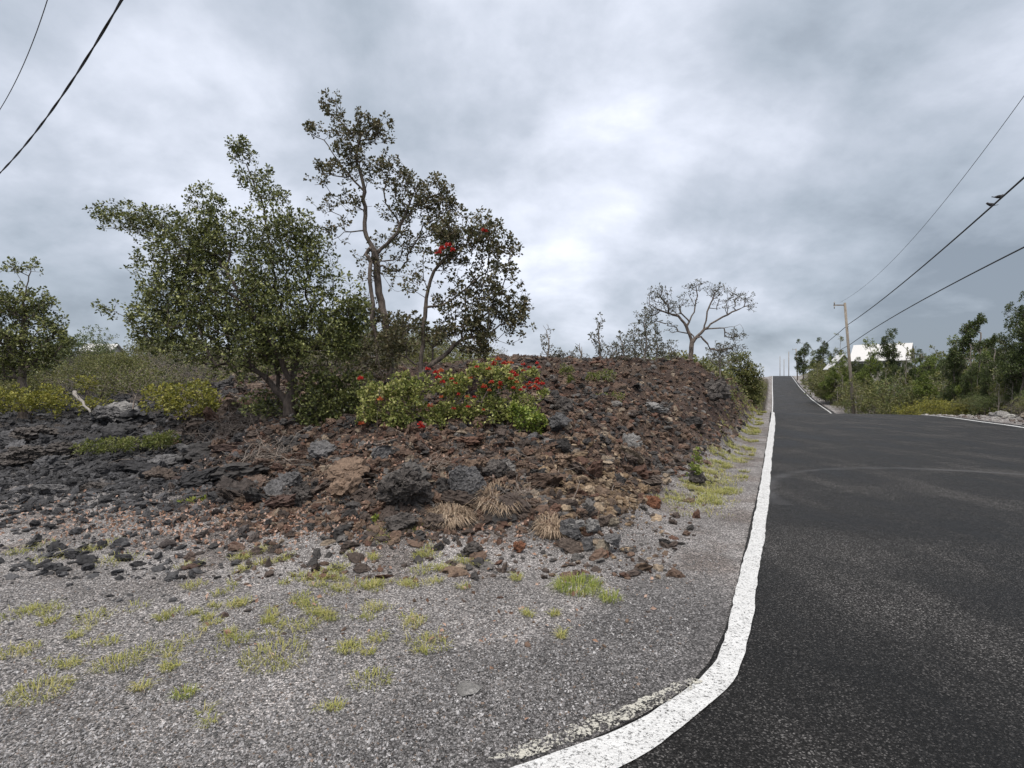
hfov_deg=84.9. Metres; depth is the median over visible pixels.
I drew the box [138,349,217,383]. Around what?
bare shrub
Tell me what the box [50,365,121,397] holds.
bare shrub
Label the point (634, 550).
stacked stone
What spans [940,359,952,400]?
tufted tree
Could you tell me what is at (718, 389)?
lava rock
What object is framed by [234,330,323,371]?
scrub bush
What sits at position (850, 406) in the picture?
green bush
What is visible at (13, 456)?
lava rock
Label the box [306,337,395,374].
bare shrub
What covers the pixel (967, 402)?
scrub bush
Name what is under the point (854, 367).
upright tree
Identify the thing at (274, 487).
lava rock
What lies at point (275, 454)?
dead twigs
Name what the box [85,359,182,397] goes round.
scrub bush
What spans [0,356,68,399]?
scrub bush
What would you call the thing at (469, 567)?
lava rubble
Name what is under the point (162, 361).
bare shrub
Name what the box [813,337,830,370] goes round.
upright tree
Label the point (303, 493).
lava rock
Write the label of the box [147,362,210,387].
bare shrub
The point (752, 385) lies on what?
bush
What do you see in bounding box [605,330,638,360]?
sapling
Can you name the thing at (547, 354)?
sapling
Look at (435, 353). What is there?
bare shrub
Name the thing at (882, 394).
scrub bush
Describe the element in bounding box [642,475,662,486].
lava rock
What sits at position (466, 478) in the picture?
lava rock
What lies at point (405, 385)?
blossom shrub
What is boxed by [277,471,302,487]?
lava rock
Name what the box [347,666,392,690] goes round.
grass tuft
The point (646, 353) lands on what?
sapling
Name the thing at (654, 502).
lava rock
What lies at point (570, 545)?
stacked stone
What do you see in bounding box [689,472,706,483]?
lava rock
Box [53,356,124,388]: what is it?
scrub bush
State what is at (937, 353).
upright tree
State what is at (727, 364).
scrub bush
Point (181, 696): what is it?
grass tuft
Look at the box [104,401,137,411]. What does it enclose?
lava rock
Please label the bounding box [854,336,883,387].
upright tree
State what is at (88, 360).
scrub bush
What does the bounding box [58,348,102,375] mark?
bare shrub
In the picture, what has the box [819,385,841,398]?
scrub bush
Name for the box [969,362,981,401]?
upright tree
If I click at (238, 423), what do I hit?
dead twigs
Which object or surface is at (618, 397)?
weed
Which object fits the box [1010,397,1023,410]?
scrub bush
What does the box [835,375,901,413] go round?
scrub bush
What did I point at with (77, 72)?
overhead cable
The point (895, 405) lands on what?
scrub bush
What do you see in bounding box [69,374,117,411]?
bush
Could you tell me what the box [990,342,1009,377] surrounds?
upright tree
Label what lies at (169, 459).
lava rock
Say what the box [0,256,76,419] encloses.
ohia tree
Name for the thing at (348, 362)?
bare shrub
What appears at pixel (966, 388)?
upright tree
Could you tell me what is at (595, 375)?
weed
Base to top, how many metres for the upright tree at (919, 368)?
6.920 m
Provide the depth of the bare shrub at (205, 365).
25.16 m
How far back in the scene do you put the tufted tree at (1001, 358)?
35.82 m
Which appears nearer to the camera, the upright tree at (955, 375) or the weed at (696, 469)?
the weed at (696, 469)
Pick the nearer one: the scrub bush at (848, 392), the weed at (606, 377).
the weed at (606, 377)
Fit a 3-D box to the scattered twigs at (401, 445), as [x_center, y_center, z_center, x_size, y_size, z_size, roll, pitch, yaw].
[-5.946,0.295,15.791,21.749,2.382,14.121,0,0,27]
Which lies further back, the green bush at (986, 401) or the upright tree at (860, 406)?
the upright tree at (860, 406)
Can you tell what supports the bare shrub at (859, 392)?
on the ground at (694, 657)
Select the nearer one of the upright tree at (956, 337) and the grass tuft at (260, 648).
the grass tuft at (260, 648)
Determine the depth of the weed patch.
6.92 m
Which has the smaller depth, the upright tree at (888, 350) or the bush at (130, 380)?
the bush at (130, 380)
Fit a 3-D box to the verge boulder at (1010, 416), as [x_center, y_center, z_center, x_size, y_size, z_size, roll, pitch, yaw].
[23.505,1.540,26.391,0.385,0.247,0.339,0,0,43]
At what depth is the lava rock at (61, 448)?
9.85 m
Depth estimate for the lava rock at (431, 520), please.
5.62 m
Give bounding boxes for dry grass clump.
[417,501,480,529]
[464,479,527,516]
[527,512,566,541]
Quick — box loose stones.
[0,455,722,647]
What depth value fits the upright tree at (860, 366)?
84.16 m
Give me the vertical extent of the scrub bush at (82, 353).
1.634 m
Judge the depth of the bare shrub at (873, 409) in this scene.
51.58 m
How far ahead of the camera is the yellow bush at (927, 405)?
37.27 m
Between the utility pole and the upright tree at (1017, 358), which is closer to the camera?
the upright tree at (1017, 358)
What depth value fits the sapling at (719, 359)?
21.97 m
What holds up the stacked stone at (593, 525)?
on the stacked stone at (580, 523)
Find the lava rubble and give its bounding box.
[0,354,751,580]
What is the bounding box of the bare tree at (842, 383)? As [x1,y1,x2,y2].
[837,371,846,407]
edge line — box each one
[489,678,702,758]
[511,376,774,767]
[792,377,1023,427]
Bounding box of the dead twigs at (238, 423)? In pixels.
[185,388,282,442]
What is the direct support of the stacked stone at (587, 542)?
on the ground at (694, 657)
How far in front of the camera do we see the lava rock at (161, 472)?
7.80 m
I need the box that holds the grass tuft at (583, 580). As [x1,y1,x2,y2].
[541,572,607,596]
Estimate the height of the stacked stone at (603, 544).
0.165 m
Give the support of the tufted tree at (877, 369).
on the ground at (694, 657)
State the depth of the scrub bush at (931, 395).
41.40 m
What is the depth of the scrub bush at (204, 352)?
40.50 m
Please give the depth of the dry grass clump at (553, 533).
5.54 m
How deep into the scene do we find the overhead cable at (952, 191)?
26.56 m
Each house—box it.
[80,344,121,355]
[823,354,847,370]
[851,343,914,380]
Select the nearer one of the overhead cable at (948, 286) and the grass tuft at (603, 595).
the grass tuft at (603, 595)
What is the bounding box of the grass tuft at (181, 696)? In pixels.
[165,682,203,701]
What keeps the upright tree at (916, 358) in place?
on the ground at (694, 657)
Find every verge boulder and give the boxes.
[994,410,1009,416]
[1005,414,1015,417]
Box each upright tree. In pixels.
[793,339,810,380]
[807,351,817,374]
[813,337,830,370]
[818,357,840,404]
[826,349,837,361]
[834,333,846,355]
[835,353,845,371]
[836,356,854,393]
[851,357,861,388]
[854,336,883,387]
[856,359,867,387]
[856,388,867,413]
[873,328,906,388]
[879,361,891,397]
[888,341,915,395]
[899,362,905,382]
[902,363,916,388]
[911,354,939,410]
[911,357,918,376]
[912,348,938,379]
[924,345,945,379]
[929,353,946,391]
[936,339,973,401]
[946,334,968,371]
[954,346,978,395]
[959,359,980,401]
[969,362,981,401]
[971,348,987,367]
[975,355,997,414]
[976,364,994,414]
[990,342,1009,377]
[992,341,1007,405]
[993,291,1023,413]
[993,332,1021,411]
[997,376,1013,409]
[1001,354,1020,413]
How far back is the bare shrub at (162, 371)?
23.98 m
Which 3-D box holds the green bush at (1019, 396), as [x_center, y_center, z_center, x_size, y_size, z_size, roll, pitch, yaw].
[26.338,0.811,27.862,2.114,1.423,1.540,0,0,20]
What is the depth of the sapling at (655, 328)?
19.97 m
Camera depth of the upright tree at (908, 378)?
55.37 m
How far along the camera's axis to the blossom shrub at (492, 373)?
8.67 m
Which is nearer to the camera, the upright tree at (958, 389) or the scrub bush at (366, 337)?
the scrub bush at (366, 337)
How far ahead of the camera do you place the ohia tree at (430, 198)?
11.93 m
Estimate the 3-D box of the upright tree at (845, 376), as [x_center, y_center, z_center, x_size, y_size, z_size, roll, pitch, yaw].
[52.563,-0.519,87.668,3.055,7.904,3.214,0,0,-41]
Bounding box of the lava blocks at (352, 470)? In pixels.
[0,358,737,523]
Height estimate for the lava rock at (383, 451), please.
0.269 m
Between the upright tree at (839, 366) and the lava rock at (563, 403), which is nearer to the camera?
the lava rock at (563, 403)
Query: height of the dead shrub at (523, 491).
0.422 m
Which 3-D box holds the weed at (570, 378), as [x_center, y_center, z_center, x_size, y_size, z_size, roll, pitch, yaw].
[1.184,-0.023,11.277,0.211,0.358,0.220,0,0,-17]
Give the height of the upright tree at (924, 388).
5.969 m
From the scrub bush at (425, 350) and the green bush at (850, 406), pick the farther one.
the green bush at (850, 406)
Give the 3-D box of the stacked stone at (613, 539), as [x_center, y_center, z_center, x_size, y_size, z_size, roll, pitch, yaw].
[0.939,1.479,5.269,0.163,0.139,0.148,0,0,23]
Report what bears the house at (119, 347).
on the ground at (694, 657)
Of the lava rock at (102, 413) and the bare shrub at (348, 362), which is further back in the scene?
the bare shrub at (348, 362)
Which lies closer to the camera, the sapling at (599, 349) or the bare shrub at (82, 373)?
the sapling at (599, 349)
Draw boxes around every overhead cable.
[0,0,47,108]
[0,0,122,173]
[843,96,1023,300]
[849,177,1023,323]
[851,247,1023,343]
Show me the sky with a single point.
(784, 152)
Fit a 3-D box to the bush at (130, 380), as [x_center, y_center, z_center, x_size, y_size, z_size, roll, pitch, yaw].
[-9.297,0.216,13.522,1.811,1.515,0.996,0,0,0]
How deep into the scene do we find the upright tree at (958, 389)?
37.45 m
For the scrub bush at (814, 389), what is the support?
on the ground at (694, 657)
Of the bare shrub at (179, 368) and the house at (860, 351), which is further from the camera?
the house at (860, 351)
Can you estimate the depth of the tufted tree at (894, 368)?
62.70 m
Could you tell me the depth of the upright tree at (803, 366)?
169.54 m
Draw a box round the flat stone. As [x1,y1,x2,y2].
[457,681,482,696]
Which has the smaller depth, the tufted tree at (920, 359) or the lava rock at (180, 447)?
the lava rock at (180, 447)
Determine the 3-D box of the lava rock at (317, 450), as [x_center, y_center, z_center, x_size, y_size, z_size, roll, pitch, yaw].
[-2.673,0.956,7.996,0.394,0.319,0.359,0,0,0]
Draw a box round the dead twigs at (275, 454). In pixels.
[215,416,308,467]
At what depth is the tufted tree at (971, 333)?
37.63 m
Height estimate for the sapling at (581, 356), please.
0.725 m
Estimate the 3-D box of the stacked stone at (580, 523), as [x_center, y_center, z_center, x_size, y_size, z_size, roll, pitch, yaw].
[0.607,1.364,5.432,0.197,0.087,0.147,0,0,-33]
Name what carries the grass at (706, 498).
on the ground at (694, 657)
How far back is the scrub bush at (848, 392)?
71.50 m
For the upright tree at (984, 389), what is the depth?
32.81 m
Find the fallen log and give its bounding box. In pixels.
[72,390,90,412]
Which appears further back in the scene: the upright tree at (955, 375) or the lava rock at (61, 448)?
the upright tree at (955, 375)
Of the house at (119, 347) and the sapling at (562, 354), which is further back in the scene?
the house at (119, 347)
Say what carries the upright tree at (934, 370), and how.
on the ground at (694, 657)
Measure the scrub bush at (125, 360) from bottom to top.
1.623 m
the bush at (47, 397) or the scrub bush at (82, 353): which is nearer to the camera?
the bush at (47, 397)
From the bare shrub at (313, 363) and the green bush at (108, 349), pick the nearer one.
the bare shrub at (313, 363)
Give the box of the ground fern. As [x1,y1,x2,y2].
[68,429,181,454]
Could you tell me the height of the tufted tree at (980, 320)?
7.422 m
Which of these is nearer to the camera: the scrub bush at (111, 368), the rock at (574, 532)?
the rock at (574, 532)
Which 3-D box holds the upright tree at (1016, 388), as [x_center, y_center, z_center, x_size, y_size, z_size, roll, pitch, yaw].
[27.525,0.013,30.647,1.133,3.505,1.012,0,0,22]
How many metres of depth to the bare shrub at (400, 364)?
15.62 m
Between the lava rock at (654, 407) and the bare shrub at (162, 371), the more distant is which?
the bare shrub at (162, 371)
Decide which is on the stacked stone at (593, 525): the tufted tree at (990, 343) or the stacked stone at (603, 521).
the stacked stone at (603, 521)
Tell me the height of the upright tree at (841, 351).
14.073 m
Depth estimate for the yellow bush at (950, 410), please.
34.99 m
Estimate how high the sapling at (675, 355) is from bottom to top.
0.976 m
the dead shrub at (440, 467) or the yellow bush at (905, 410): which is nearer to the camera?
the dead shrub at (440, 467)
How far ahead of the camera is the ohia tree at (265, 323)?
9.04 m
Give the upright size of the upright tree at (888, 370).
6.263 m
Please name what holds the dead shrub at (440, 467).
on the ground at (694, 657)
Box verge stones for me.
[921,414,1023,424]
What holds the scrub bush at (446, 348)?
on the ground at (694, 657)
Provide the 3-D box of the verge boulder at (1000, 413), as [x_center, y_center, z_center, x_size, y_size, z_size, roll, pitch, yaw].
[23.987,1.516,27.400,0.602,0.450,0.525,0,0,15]
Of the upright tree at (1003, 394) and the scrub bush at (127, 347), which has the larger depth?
the scrub bush at (127, 347)
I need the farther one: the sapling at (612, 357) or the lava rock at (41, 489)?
the sapling at (612, 357)
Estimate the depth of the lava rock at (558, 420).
8.00 m
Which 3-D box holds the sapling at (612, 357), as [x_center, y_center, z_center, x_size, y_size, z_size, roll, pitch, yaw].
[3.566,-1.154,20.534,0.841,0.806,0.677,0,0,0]
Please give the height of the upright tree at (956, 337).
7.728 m
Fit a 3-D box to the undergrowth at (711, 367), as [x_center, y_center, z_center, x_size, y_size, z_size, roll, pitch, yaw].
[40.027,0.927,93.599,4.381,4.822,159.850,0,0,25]
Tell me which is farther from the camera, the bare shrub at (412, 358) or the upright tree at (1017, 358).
the upright tree at (1017, 358)
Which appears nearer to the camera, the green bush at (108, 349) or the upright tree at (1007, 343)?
the upright tree at (1007, 343)
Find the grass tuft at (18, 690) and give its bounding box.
[1,672,76,706]
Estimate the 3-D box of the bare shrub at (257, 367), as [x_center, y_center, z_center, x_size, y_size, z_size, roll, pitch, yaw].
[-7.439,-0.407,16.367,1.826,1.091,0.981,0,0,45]
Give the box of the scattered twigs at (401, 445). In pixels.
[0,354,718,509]
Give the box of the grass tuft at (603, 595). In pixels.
[595,587,621,603]
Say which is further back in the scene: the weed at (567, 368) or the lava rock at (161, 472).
the weed at (567, 368)
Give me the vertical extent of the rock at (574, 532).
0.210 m
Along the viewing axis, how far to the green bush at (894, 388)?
48.61 m
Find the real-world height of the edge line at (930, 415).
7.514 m
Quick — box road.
[534,376,1023,767]
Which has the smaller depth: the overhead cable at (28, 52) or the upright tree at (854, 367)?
the overhead cable at (28, 52)
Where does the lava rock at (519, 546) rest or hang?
on the ground at (694, 657)
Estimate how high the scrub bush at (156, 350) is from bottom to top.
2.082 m
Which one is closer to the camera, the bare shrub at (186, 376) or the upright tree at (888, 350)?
the bare shrub at (186, 376)
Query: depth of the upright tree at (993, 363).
35.80 m
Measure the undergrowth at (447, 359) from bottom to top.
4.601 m
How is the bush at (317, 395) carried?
on the ground at (694, 657)
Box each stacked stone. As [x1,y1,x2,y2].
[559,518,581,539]
[559,537,581,553]
[566,519,586,527]
[581,535,593,551]
[585,518,600,532]
[595,539,609,550]
[596,514,614,527]
[603,533,620,547]
[607,517,619,526]
[621,546,638,553]
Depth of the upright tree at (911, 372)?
55.92 m
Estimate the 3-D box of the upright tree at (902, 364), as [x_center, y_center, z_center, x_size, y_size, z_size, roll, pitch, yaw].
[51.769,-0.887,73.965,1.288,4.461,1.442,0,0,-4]
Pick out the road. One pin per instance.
(887, 628)
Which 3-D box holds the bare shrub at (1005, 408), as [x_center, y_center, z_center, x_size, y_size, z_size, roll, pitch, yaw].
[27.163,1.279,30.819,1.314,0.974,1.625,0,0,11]
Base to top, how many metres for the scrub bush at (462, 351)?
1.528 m
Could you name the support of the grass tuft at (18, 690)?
on the ground at (694, 657)
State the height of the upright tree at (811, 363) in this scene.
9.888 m
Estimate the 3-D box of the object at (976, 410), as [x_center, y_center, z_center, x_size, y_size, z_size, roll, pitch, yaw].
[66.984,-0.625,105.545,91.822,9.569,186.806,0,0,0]
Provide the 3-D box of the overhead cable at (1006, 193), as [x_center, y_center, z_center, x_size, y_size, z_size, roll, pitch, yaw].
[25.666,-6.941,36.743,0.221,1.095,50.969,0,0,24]
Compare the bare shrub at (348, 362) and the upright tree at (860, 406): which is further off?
the upright tree at (860, 406)
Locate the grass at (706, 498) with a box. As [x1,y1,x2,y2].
[0,396,767,728]
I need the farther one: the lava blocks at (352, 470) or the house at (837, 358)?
the house at (837, 358)
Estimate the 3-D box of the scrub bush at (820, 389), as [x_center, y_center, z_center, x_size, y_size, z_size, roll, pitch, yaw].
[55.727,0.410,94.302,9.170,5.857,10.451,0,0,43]
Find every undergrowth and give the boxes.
[2,349,498,403]
[637,350,767,410]
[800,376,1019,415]
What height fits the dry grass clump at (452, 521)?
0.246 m
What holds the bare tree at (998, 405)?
on the ground at (694, 657)
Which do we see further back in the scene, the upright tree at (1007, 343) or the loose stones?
the upright tree at (1007, 343)
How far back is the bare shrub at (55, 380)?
20.29 m
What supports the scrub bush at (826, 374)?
on the ground at (694, 657)
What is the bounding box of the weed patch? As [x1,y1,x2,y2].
[177,494,206,503]
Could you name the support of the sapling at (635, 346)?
on the ground at (694, 657)
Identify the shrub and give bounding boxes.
[38,368,74,396]
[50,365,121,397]
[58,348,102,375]
[128,346,202,374]
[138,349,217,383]
[140,362,185,381]
[145,348,189,377]
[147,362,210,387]
[160,367,206,386]
[192,354,222,374]
[202,360,232,380]
[237,355,270,381]
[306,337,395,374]
[307,344,383,372]
[317,336,378,375]
[353,367,449,430]
[379,344,430,368]
[383,353,412,370]
[411,453,451,474]
[413,342,446,361]
[433,356,549,427]
[490,476,542,520]
[507,400,548,434]
[839,384,873,400]
[856,388,904,413]
[905,367,953,405]
[986,401,1018,411]
[1005,397,1023,413]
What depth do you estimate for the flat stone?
2.93 m
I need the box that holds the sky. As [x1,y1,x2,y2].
[0,0,1023,376]
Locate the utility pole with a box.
[833,302,855,413]
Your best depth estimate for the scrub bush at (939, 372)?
50.47 m
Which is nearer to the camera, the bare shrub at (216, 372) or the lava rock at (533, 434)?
the lava rock at (533, 434)
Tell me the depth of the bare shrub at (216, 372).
20.54 m
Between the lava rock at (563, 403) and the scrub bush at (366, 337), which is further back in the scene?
the scrub bush at (366, 337)
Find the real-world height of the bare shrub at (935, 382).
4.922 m
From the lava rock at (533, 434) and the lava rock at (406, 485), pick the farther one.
the lava rock at (533, 434)
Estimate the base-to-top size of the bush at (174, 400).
1.051 m
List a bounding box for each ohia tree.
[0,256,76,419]
[82,134,375,417]
[302,87,464,386]
[373,205,536,393]
[639,278,757,361]
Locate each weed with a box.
[371,514,379,522]
[558,362,575,377]
[566,374,575,383]
[585,372,600,380]
[596,390,624,401]
[597,368,617,383]
[685,447,703,483]
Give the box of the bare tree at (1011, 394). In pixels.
[1004,378,1015,413]
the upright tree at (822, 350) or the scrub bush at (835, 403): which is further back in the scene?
the upright tree at (822, 350)
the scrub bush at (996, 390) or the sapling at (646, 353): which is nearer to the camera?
the sapling at (646, 353)
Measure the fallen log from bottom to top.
0.511 m
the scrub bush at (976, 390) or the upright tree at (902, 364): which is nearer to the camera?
the scrub bush at (976, 390)
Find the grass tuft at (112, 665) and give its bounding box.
[85,649,151,673]
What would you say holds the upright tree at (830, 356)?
on the ground at (694, 657)
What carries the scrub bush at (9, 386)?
on the ground at (694, 657)
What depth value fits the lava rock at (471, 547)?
5.09 m
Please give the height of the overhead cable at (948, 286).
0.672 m
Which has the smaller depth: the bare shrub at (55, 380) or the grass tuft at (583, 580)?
the grass tuft at (583, 580)
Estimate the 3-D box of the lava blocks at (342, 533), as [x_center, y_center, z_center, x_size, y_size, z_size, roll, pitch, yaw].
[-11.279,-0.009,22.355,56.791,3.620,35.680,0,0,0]
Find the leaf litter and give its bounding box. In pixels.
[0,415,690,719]
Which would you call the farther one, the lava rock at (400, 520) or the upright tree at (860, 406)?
the upright tree at (860, 406)
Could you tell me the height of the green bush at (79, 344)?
3.136 m
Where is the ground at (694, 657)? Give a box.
[0,355,1023,767]
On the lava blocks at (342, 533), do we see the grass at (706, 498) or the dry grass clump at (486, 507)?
the dry grass clump at (486, 507)
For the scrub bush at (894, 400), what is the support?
on the ground at (694, 657)
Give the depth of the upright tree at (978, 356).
45.31 m
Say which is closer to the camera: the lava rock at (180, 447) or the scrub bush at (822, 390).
the lava rock at (180, 447)
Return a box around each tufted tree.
[873,365,881,378]
[890,364,897,385]
[915,354,923,366]
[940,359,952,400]
[953,328,977,382]
[956,312,987,369]
[972,333,1000,379]
[998,352,1011,368]
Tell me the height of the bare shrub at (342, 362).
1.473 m
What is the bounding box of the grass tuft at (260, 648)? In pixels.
[236,633,310,673]
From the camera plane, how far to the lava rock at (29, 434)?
12.21 m
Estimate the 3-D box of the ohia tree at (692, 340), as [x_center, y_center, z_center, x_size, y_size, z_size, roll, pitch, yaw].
[6.323,-2.073,19.018,4.075,3.050,0.764,0,0,0]
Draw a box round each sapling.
[540,327,555,357]
[548,347,574,359]
[571,343,589,359]
[587,312,607,357]
[603,342,618,359]
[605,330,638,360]
[622,323,646,358]
[627,306,664,362]
[642,320,670,361]
[659,339,684,359]
[705,341,739,377]
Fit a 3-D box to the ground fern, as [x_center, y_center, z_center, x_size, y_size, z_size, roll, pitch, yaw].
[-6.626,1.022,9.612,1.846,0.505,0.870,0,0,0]
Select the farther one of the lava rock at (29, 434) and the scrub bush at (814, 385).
the scrub bush at (814, 385)
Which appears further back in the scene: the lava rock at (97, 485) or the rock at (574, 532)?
the lava rock at (97, 485)
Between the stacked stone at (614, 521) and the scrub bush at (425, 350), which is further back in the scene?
the scrub bush at (425, 350)
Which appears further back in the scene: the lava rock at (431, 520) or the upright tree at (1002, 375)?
the upright tree at (1002, 375)
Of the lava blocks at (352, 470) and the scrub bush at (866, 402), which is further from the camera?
the scrub bush at (866, 402)
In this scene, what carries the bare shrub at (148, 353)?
on the ground at (694, 657)
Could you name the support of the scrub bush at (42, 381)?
on the ground at (694, 657)
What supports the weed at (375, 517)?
on the ground at (694, 657)
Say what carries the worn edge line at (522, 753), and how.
on the ground at (694, 657)
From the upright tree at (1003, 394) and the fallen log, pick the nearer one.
the fallen log
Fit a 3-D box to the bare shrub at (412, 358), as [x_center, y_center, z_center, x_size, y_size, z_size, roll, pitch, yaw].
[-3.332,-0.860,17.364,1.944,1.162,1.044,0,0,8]
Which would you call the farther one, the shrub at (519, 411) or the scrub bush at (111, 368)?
the scrub bush at (111, 368)
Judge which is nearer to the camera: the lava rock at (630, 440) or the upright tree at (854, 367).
the lava rock at (630, 440)
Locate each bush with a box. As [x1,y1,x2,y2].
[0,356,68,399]
[0,370,69,398]
[0,383,80,423]
[5,361,67,389]
[29,324,118,366]
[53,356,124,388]
[68,349,101,361]
[68,360,144,381]
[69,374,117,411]
[72,350,146,384]
[74,351,152,383]
[84,362,167,408]
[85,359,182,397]
[90,340,116,353]
[113,334,173,363]
[130,339,187,368]
[137,377,226,422]
[182,341,220,359]
[231,364,376,426]
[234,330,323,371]
[300,322,393,370]
[393,335,450,361]
[402,325,464,359]
[440,340,479,358]
[701,356,731,369]
[723,350,766,407]
[800,368,847,401]
[802,368,843,401]
[806,366,876,390]
[808,361,828,375]
[810,371,842,400]
[817,370,879,387]
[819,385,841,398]
[831,401,842,407]
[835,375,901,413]
[835,378,875,409]
[842,399,866,413]
[868,380,907,412]
[870,389,936,414]
[874,375,945,412]
[874,380,948,414]
[891,402,929,414]
[894,368,964,390]
[910,396,958,414]
[916,394,959,414]
[937,401,977,415]
[950,397,995,414]
[951,381,1002,414]
[963,391,1007,414]
[984,368,1021,410]
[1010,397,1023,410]
[1012,390,1023,406]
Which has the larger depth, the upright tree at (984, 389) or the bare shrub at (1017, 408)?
the upright tree at (984, 389)
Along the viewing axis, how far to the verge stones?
26.35 m
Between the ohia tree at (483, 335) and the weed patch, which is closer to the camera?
the weed patch
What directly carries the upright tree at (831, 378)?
on the ground at (694, 657)
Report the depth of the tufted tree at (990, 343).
36.53 m
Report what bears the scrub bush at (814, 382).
on the ground at (694, 657)
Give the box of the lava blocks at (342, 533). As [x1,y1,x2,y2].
[0,353,757,582]
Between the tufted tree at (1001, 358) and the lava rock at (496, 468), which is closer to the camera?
the lava rock at (496, 468)
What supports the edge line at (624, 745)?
on the road
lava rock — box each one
[0,444,55,466]
[8,424,60,441]
[30,484,69,494]
[45,441,90,456]
[78,481,115,493]
[86,405,124,422]
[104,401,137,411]
[142,466,177,479]
[147,454,183,465]
[176,443,188,457]
[263,479,283,496]
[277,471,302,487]
[289,485,312,503]
[308,439,336,460]
[371,445,392,459]
[376,465,433,505]
[383,511,418,531]
[422,512,448,530]
[448,465,486,494]
[460,541,484,555]
[481,459,511,477]
[513,541,525,552]
[525,432,537,440]
[547,412,571,429]
[554,396,573,411]
[622,432,642,448]
[642,402,668,414]
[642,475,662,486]
[645,495,660,508]
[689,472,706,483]
[703,378,730,401]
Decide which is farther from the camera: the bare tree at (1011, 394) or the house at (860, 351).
the house at (860, 351)
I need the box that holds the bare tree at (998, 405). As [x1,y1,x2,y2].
[992,380,1004,410]
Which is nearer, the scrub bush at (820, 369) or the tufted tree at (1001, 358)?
the tufted tree at (1001, 358)

